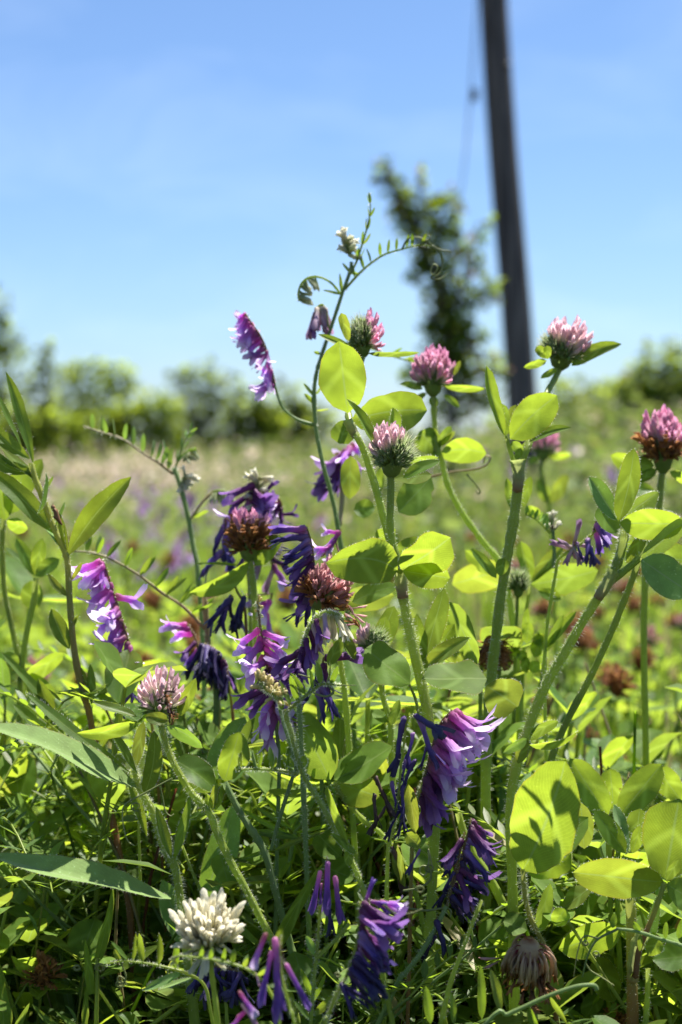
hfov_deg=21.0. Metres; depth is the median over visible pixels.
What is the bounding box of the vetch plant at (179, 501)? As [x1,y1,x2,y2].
[161,493,219,541]
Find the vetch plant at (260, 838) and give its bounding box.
[221,751,328,1016]
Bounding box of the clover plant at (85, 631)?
[43,606,97,674]
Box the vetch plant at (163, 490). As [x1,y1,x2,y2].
[154,483,174,510]
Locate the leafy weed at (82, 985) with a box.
[65,952,132,1023]
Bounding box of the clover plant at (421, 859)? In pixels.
[400,841,678,1012]
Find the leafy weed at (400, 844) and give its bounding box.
[318,820,402,969]
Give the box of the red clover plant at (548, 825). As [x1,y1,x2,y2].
[503,760,587,1023]
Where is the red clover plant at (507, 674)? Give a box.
[395,665,529,986]
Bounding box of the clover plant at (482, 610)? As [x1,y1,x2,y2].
[471,593,540,620]
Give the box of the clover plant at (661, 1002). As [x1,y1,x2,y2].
[636,893,681,1023]
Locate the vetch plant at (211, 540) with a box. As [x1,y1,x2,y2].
[106,519,222,612]
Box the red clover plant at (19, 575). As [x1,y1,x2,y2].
[0,556,82,838]
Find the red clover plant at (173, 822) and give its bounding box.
[81,767,249,1003]
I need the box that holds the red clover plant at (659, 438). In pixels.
[610,404,681,811]
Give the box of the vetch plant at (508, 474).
[444,459,525,550]
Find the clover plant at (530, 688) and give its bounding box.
[523,624,593,738]
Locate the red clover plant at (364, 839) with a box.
[271,775,438,1023]
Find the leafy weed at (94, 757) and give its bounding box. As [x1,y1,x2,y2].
[0,692,202,1023]
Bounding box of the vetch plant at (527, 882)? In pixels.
[343,809,565,983]
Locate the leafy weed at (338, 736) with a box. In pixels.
[252,683,415,1012]
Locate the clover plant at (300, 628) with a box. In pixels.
[273,618,304,650]
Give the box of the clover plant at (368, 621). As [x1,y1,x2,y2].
[344,577,419,628]
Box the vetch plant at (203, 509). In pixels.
[116,499,216,580]
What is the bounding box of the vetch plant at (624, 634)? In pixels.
[589,620,671,640]
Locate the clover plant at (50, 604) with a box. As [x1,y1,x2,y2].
[0,582,100,653]
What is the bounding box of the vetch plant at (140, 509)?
[59,500,156,581]
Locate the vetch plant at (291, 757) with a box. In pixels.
[234,661,395,1023]
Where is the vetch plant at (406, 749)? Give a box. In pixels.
[148,694,446,940]
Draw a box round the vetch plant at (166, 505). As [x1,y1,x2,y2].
[136,491,201,527]
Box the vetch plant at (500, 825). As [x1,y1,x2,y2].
[419,749,629,1011]
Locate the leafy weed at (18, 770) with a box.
[0,658,28,962]
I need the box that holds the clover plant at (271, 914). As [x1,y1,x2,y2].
[254,886,528,1008]
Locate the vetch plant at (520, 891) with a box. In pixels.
[443,809,610,930]
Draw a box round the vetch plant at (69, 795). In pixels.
[16,672,339,1023]
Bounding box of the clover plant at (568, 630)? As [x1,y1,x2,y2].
[561,621,681,726]
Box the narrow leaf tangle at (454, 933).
[0,708,681,1023]
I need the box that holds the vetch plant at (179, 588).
[148,534,283,621]
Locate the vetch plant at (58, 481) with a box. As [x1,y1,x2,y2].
[54,474,127,519]
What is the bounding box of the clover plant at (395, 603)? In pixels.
[304,599,415,661]
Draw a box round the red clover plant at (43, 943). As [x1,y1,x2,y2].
[13,879,121,1012]
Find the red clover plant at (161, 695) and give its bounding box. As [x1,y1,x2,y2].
[77,665,301,1023]
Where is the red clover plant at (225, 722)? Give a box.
[193,702,312,839]
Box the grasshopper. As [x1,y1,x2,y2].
[51,503,62,524]
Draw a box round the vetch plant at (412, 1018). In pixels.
[204,888,491,1023]
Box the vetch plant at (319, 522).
[278,512,372,575]
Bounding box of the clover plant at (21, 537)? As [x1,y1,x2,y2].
[0,530,29,576]
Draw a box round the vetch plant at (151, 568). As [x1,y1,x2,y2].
[59,558,158,636]
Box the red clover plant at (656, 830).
[535,757,681,1023]
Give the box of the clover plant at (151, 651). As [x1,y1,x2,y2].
[140,611,308,656]
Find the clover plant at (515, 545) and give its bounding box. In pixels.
[447,539,517,607]
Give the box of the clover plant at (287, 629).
[278,622,359,724]
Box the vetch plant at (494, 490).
[462,461,528,522]
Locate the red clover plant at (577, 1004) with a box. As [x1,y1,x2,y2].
[540,902,649,1023]
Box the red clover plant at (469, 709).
[431,700,483,985]
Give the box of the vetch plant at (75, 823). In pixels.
[64,710,350,843]
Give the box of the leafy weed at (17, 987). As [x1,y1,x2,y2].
[2,904,26,1014]
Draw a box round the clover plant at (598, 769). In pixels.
[585,757,641,832]
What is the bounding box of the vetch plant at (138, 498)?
[127,486,179,520]
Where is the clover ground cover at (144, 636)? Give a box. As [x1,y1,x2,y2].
[0,522,681,1022]
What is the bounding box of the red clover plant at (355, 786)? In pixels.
[286,712,447,1023]
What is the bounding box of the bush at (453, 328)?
[369,153,512,508]
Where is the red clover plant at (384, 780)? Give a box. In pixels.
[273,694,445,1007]
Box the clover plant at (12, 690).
[10,685,174,796]
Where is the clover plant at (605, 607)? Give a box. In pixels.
[558,585,616,655]
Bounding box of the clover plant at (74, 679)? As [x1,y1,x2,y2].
[66,673,87,714]
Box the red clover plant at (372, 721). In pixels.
[339,690,400,818]
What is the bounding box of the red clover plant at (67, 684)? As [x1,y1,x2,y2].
[0,679,102,831]
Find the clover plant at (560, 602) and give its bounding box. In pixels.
[511,560,605,651]
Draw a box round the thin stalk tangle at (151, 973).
[0,662,681,1023]
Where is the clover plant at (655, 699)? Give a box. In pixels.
[618,685,671,728]
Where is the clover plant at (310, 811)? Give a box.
[157,790,399,895]
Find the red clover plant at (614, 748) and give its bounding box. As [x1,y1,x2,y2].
[568,683,681,769]
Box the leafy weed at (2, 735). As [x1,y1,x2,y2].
[0,652,31,746]
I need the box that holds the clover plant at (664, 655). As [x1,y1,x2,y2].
[630,647,672,722]
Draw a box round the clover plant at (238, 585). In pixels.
[178,553,279,616]
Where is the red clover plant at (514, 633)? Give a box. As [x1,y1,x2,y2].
[405,626,596,939]
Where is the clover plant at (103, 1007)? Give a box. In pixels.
[2,900,182,1023]
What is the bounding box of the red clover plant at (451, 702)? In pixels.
[390,696,470,751]
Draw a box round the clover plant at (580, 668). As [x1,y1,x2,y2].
[560,608,673,738]
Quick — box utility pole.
[425,0,540,480]
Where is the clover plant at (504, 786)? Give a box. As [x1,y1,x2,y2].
[499,784,670,956]
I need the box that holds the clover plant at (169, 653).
[149,646,290,704]
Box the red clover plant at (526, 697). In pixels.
[472,693,535,795]
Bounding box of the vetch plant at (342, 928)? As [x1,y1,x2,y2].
[294,855,350,1023]
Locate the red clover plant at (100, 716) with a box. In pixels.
[38,696,198,914]
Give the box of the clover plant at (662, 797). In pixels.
[657,778,681,800]
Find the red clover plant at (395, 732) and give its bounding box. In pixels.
[386,726,397,738]
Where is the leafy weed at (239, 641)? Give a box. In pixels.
[196,618,247,725]
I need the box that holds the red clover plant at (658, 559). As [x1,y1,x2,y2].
[502,448,681,1023]
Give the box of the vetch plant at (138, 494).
[72,484,143,550]
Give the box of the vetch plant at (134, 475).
[120,470,148,514]
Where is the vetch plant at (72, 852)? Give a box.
[0,790,97,957]
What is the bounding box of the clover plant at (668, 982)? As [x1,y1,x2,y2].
[639,897,681,1021]
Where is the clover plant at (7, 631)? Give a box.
[0,628,44,684]
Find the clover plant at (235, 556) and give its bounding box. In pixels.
[219,524,318,607]
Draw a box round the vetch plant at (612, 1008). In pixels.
[550,936,679,1023]
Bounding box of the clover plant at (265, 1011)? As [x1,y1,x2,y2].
[230,942,288,1020]
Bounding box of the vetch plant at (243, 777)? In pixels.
[197,725,408,852]
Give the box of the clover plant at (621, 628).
[558,575,635,667]
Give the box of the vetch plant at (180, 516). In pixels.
[97,494,195,581]
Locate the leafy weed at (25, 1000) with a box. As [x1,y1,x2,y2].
[13,839,101,1023]
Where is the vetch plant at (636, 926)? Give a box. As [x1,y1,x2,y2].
[573,913,681,985]
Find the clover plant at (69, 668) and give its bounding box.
[63,622,103,672]
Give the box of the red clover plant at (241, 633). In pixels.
[238,628,397,885]
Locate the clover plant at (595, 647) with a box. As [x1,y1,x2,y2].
[583,635,676,760]
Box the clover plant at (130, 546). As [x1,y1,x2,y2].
[63,539,138,613]
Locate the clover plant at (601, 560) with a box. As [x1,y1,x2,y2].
[595,555,679,625]
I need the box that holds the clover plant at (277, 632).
[237,627,286,691]
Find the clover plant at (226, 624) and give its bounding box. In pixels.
[217,571,247,650]
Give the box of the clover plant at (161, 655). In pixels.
[95,652,168,690]
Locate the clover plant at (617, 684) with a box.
[563,661,664,779]
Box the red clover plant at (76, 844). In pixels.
[65,767,251,937]
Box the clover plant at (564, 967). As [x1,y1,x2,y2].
[407,888,658,1021]
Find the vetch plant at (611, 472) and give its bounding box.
[570,464,616,486]
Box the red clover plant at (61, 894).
[0,874,103,1016]
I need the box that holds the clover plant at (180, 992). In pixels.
[173,984,240,1014]
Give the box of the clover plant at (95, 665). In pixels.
[82,659,104,676]
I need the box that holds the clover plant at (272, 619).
[270,616,344,656]
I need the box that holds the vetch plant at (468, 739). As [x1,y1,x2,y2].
[403,704,506,1023]
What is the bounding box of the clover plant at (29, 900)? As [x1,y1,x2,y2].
[7,847,143,980]
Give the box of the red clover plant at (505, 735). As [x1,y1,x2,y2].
[389,722,537,1005]
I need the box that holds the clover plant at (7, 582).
[0,572,79,622]
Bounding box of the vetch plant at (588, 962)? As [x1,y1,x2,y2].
[521,876,681,1018]
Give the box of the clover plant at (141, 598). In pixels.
[61,558,169,658]
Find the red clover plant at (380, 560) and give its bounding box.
[317,307,523,1023]
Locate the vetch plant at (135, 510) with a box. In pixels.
[120,493,160,549]
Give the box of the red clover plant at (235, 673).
[222,654,245,789]
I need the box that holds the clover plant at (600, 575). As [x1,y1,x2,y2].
[552,564,614,619]
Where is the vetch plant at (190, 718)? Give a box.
[0,700,246,1018]
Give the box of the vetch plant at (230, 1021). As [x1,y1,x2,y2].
[169,978,316,1022]
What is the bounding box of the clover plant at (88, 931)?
[36,918,381,1023]
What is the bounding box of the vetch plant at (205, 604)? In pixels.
[71,536,221,729]
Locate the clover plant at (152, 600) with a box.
[142,588,237,669]
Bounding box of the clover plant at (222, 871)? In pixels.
[206,805,505,1023]
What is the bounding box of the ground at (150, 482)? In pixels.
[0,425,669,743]
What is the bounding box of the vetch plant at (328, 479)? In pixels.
[228,193,450,748]
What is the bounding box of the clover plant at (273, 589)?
[197,562,288,628]
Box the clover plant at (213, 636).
[192,596,302,649]
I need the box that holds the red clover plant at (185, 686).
[120,682,248,856]
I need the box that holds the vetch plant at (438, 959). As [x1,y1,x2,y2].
[303,870,577,1023]
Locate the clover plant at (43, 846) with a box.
[2,790,285,1018]
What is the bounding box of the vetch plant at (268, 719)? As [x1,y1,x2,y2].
[226,595,308,1022]
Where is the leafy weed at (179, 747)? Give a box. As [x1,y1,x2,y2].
[133,679,206,871]
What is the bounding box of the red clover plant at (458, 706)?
[402,649,479,773]
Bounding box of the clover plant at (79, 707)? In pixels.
[29,667,85,712]
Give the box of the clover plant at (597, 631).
[593,628,681,737]
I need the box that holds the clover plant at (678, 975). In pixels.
[461,832,681,1023]
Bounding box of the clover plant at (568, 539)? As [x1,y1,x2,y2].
[561,532,606,561]
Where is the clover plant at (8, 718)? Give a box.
[0,692,259,860]
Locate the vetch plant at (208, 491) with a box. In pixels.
[194,483,220,522]
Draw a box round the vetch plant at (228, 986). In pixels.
[185,964,254,1023]
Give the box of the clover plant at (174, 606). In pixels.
[159,549,206,624]
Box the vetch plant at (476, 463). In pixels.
[417,446,488,519]
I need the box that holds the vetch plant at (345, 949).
[203,944,352,1023]
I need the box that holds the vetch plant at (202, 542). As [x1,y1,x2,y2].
[180,512,220,573]
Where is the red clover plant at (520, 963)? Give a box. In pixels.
[479,934,565,1021]
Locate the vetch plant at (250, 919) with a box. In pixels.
[144,854,370,1018]
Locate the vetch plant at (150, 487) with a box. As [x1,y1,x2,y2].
[145,481,209,526]
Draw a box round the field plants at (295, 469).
[0,401,681,570]
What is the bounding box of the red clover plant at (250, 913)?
[204,820,315,1003]
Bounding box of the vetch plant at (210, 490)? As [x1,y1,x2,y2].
[170,482,222,531]
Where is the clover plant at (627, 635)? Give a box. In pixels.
[577,593,678,699]
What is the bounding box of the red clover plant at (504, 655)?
[476,635,513,943]
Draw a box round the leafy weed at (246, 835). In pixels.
[244,702,278,838]
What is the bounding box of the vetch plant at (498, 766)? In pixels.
[351,734,537,917]
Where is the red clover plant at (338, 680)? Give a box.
[305,649,441,747]
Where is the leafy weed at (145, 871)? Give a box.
[141,781,229,1001]
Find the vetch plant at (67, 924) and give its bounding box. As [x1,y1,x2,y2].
[0,828,222,1011]
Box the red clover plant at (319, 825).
[227,741,381,906]
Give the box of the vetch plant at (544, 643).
[505,505,617,946]
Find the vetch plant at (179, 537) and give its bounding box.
[48,518,196,616]
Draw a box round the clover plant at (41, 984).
[8,950,91,1023]
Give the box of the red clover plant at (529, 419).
[452,314,620,1012]
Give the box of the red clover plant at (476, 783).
[344,668,534,1002]
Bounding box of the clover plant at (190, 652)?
[31,630,211,801]
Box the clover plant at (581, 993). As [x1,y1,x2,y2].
[565,987,592,1023]
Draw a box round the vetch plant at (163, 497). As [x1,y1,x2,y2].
[145,490,176,514]
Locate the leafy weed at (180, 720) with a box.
[175,709,216,900]
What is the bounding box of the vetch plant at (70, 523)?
[20,512,73,558]
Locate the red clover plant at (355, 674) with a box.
[249,648,420,1008]
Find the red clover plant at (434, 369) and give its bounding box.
[340,343,526,996]
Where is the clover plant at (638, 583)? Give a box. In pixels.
[602,571,679,619]
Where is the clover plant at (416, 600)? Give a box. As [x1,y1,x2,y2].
[394,595,427,647]
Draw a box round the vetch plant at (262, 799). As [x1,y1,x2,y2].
[88,727,380,899]
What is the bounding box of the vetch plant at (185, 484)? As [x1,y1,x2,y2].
[83,414,238,750]
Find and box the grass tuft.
[0,864,322,1023]
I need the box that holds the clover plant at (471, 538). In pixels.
[465,532,520,600]
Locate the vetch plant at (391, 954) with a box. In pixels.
[237,882,422,1023]
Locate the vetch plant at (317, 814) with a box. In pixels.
[203,782,446,912]
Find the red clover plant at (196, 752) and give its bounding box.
[165,749,299,1002]
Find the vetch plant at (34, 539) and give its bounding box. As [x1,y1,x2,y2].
[30,528,99,577]
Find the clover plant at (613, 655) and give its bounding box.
[530,602,630,684]
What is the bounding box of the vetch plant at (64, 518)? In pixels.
[55,514,93,580]
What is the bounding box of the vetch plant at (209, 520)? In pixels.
[118,515,210,569]
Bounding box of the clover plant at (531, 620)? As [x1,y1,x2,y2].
[511,590,626,662]
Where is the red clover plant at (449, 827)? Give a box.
[330,755,477,1017]
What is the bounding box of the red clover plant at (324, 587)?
[293,557,393,1013]
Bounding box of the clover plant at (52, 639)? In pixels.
[39,633,172,686]
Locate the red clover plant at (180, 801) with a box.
[119,790,292,1023]
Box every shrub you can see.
[0,400,99,476]
[4,337,70,460]
[43,355,150,465]
[79,382,198,476]
[154,355,250,460]
[207,373,292,460]
[261,374,341,463]
[541,372,619,412]
[600,336,681,428]
[634,337,655,379]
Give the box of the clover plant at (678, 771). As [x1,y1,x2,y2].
[670,767,681,777]
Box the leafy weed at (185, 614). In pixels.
[178,604,193,660]
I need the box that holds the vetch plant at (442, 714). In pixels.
[377,695,511,744]
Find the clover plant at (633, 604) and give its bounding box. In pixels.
[477,593,640,700]
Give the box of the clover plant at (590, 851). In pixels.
[571,845,614,902]
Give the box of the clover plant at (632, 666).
[554,633,672,721]
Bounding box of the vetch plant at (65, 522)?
[5,490,79,557]
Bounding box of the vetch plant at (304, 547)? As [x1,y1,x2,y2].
[268,523,341,1021]
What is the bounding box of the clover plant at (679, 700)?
[649,691,681,718]
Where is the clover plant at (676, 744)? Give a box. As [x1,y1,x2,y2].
[673,740,681,753]
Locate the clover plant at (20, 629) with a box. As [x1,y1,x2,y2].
[0,625,145,685]
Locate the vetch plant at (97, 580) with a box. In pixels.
[71,558,167,938]
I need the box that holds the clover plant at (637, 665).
[499,646,657,766]
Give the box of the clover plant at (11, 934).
[0,848,148,1017]
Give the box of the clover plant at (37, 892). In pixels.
[6,814,149,944]
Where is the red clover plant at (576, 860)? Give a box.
[568,813,610,1002]
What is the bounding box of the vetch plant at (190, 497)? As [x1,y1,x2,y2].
[158,489,212,559]
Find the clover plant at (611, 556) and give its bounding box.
[596,548,628,578]
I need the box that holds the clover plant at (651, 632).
[616,625,664,732]
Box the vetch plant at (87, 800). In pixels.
[6,696,202,897]
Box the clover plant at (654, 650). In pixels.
[591,606,679,680]
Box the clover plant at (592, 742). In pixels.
[583,738,665,964]
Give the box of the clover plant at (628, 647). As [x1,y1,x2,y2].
[593,606,681,689]
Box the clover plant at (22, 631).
[2,630,63,654]
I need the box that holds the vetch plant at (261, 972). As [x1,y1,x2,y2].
[168,945,280,1023]
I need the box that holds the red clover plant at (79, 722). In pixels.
[25,662,101,838]
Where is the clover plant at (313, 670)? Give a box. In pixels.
[290,653,510,761]
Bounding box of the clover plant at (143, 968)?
[122,958,448,1023]
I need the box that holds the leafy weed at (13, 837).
[7,826,31,1001]
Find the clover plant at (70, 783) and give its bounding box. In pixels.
[34,765,82,838]
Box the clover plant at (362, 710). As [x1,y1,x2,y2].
[327,647,529,771]
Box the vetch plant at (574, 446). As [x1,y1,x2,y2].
[569,438,613,475]
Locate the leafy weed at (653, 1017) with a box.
[624,877,681,1023]
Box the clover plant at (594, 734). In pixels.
[570,724,599,749]
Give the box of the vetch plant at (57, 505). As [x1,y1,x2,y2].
[30,482,72,543]
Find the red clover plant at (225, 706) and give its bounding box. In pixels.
[189,666,319,860]
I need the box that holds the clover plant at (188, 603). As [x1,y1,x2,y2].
[137,583,198,648]
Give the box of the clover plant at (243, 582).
[230,565,281,622]
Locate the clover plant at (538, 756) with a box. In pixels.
[512,660,543,765]
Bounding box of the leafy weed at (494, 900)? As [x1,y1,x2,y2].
[466,892,502,1002]
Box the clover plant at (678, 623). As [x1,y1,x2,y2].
[573,613,681,720]
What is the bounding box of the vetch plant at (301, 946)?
[200,893,396,1005]
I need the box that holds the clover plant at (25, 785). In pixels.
[0,751,279,937]
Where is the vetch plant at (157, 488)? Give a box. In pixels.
[134,486,176,521]
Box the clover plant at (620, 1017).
[599,1002,626,1023]
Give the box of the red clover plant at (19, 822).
[0,815,73,942]
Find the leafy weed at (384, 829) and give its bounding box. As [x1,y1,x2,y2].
[322,765,418,1023]
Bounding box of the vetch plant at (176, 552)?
[92,537,203,635]
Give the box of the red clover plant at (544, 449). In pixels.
[529,433,570,756]
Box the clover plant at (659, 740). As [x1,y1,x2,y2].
[378,728,681,979]
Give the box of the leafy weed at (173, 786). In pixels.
[171,694,209,795]
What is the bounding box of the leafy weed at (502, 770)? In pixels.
[470,761,537,916]
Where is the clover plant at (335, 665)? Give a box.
[328,643,357,723]
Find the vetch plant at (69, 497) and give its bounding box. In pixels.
[48,483,96,523]
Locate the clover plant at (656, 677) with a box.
[648,673,681,740]
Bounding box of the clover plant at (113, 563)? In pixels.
[68,534,166,600]
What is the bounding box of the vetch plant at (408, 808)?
[366,713,455,1023]
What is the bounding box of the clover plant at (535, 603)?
[510,558,592,620]
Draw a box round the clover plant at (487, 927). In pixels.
[438,917,507,1023]
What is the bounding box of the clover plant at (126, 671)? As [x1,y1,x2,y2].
[0,619,319,1018]
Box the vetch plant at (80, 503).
[30,498,87,536]
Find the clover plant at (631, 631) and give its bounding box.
[589,577,660,723]
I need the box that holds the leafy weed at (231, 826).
[158,802,251,942]
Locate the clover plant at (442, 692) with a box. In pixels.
[347,684,452,720]
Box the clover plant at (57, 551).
[54,524,132,619]
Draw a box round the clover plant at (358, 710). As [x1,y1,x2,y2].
[355,698,376,712]
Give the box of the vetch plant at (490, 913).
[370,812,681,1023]
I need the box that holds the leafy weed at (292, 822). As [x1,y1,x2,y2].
[283,816,353,1007]
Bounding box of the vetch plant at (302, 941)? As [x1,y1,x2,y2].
[292,890,456,992]
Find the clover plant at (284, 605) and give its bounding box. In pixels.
[194,586,295,722]
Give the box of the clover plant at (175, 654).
[103,614,192,686]
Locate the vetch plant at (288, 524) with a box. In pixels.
[286,520,351,625]
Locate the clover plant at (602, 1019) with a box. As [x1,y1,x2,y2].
[590,1015,667,1023]
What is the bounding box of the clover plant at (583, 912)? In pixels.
[123,886,608,1023]
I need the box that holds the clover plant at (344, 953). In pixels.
[333,926,525,1008]
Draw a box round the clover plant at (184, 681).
[171,649,294,750]
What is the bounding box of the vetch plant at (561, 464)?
[544,443,580,508]
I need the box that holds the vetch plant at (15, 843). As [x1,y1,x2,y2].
[0,711,198,940]
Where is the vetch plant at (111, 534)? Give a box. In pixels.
[102,523,216,616]
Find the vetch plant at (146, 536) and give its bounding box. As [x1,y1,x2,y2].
[66,525,156,573]
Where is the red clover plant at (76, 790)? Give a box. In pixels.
[43,738,163,853]
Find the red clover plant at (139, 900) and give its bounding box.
[81,806,209,1023]
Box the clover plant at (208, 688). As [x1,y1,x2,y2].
[195,686,211,718]
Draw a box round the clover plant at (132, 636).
[58,617,135,650]
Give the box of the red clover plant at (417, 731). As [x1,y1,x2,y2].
[325,659,504,953]
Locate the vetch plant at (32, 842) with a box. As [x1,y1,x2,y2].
[0,804,322,1018]
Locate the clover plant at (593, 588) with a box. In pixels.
[557,561,595,616]
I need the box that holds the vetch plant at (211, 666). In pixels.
[159,586,248,794]
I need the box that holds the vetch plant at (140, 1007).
[54,968,258,1023]
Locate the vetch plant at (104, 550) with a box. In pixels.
[46,534,152,630]
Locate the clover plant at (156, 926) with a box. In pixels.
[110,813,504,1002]
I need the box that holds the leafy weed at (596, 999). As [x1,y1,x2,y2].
[570,962,599,1023]
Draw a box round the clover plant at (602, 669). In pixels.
[579,660,620,749]
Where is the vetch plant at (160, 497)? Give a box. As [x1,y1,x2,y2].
[131,491,195,522]
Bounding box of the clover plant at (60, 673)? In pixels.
[52,669,66,678]
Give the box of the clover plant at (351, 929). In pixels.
[50,910,370,1023]
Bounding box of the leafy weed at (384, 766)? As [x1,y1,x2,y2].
[380,759,428,958]
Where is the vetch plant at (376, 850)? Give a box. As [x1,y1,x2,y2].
[239,732,474,930]
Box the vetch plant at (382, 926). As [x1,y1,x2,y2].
[322,877,423,1023]
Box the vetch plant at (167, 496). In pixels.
[135,489,202,519]
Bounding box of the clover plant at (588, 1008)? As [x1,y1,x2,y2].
[560,893,681,1023]
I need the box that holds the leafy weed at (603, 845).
[585,833,641,1011]
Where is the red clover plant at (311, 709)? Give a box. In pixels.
[265,664,441,939]
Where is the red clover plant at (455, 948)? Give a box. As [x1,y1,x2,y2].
[344,818,474,989]
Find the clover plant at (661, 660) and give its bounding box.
[560,611,681,728]
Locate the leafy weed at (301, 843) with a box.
[261,805,321,863]
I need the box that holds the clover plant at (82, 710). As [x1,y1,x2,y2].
[35,709,104,838]
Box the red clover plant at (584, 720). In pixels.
[444,673,612,880]
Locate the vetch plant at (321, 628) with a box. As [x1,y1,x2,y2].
[263,608,363,1013]
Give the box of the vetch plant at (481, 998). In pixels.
[424,965,598,1023]
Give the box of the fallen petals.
[1,584,649,1022]
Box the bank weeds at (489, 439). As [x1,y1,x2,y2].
[306,372,681,610]
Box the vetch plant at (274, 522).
[184,518,278,610]
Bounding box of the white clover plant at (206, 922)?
[168,888,245,1023]
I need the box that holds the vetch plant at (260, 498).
[198,467,298,776]
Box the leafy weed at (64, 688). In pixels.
[54,682,70,753]
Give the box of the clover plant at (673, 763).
[531,691,680,768]
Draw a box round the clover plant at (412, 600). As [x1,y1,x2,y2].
[310,596,415,653]
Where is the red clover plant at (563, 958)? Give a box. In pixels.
[481,870,624,1021]
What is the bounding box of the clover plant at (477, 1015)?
[459,989,528,1023]
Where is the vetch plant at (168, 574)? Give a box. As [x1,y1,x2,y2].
[145,557,234,619]
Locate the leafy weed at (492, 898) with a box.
[449,809,502,991]
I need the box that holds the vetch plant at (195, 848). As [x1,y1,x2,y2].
[0,740,272,951]
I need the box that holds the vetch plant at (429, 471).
[426,460,502,517]
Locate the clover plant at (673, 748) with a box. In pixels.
[524,704,679,765]
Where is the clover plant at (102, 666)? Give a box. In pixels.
[57,663,105,697]
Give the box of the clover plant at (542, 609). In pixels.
[435,598,574,718]
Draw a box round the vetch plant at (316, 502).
[299,478,335,543]
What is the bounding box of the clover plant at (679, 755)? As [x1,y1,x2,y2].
[669,710,681,768]
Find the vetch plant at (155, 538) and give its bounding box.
[139,517,181,618]
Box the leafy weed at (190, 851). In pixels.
[140,793,198,1023]
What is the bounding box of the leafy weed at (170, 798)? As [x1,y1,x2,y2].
[122,723,200,949]
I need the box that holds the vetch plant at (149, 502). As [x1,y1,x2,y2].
[139,492,212,537]
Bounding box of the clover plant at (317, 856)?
[244,835,390,1004]
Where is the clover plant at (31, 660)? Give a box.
[10,654,71,767]
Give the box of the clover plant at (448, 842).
[214,837,455,1023]
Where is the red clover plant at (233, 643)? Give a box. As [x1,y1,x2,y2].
[221,596,358,700]
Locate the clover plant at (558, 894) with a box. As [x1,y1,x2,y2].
[531,877,681,1012]
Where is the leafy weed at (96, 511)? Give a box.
[0,372,140,1023]
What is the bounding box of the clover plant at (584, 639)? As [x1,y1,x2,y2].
[524,626,595,764]
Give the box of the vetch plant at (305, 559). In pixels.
[273,527,355,565]
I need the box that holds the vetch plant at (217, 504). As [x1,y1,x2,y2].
[150,500,218,532]
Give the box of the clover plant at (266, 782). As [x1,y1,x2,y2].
[243,719,482,987]
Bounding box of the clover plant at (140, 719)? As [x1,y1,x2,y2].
[45,713,141,837]
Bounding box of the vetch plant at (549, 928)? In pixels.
[442,828,615,954]
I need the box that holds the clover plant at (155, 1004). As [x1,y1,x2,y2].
[0,981,240,1023]
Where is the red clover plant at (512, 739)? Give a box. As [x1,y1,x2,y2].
[396,650,555,795]
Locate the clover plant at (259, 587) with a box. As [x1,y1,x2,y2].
[240,583,330,647]
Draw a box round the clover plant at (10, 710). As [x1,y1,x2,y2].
[0,686,248,755]
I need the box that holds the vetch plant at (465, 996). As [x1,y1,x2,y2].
[211,948,498,1023]
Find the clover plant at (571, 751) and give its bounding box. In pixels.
[390,694,588,757]
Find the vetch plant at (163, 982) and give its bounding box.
[73,778,213,1023]
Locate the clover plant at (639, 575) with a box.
[629,566,678,633]
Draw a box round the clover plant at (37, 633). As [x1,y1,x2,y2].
[16,625,96,694]
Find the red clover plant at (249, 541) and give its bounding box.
[190,506,281,916]
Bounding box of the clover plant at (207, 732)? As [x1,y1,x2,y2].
[112,698,353,911]
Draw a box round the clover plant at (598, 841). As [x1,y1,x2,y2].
[494,829,671,1023]
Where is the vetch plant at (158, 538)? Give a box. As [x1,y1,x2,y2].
[145,523,221,585]
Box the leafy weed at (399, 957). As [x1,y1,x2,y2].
[371,890,437,1021]
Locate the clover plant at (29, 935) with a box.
[0,803,131,1020]
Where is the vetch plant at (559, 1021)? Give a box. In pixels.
[450,983,596,1023]
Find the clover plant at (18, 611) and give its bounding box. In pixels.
[15,546,108,646]
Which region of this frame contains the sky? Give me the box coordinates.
[0,0,681,444]
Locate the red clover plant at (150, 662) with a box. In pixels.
[100,658,197,838]
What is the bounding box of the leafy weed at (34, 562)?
[0,459,69,868]
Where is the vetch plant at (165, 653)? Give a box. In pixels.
[44,637,185,693]
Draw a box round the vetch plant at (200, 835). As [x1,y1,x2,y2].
[75,709,387,935]
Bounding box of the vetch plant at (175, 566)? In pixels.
[58,550,193,624]
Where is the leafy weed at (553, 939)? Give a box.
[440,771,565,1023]
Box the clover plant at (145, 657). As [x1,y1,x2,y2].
[96,647,154,726]
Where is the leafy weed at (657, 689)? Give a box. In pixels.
[653,673,665,729]
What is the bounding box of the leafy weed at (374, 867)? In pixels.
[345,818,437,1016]
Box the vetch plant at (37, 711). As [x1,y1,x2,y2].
[0,640,196,903]
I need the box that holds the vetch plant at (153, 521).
[44,504,167,591]
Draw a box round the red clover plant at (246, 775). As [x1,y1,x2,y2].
[243,689,351,941]
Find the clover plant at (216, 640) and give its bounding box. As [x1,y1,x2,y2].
[208,596,229,650]
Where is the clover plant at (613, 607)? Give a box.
[549,550,636,610]
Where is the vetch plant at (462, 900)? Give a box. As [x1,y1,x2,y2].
[375,817,502,1023]
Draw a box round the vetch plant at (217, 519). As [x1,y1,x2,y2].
[158,507,227,563]
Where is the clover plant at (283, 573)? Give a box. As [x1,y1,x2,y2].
[261,546,313,605]
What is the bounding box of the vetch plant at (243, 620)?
[213,601,277,649]
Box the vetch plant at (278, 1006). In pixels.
[232,932,311,1023]
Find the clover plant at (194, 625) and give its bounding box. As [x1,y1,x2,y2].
[60,615,199,692]

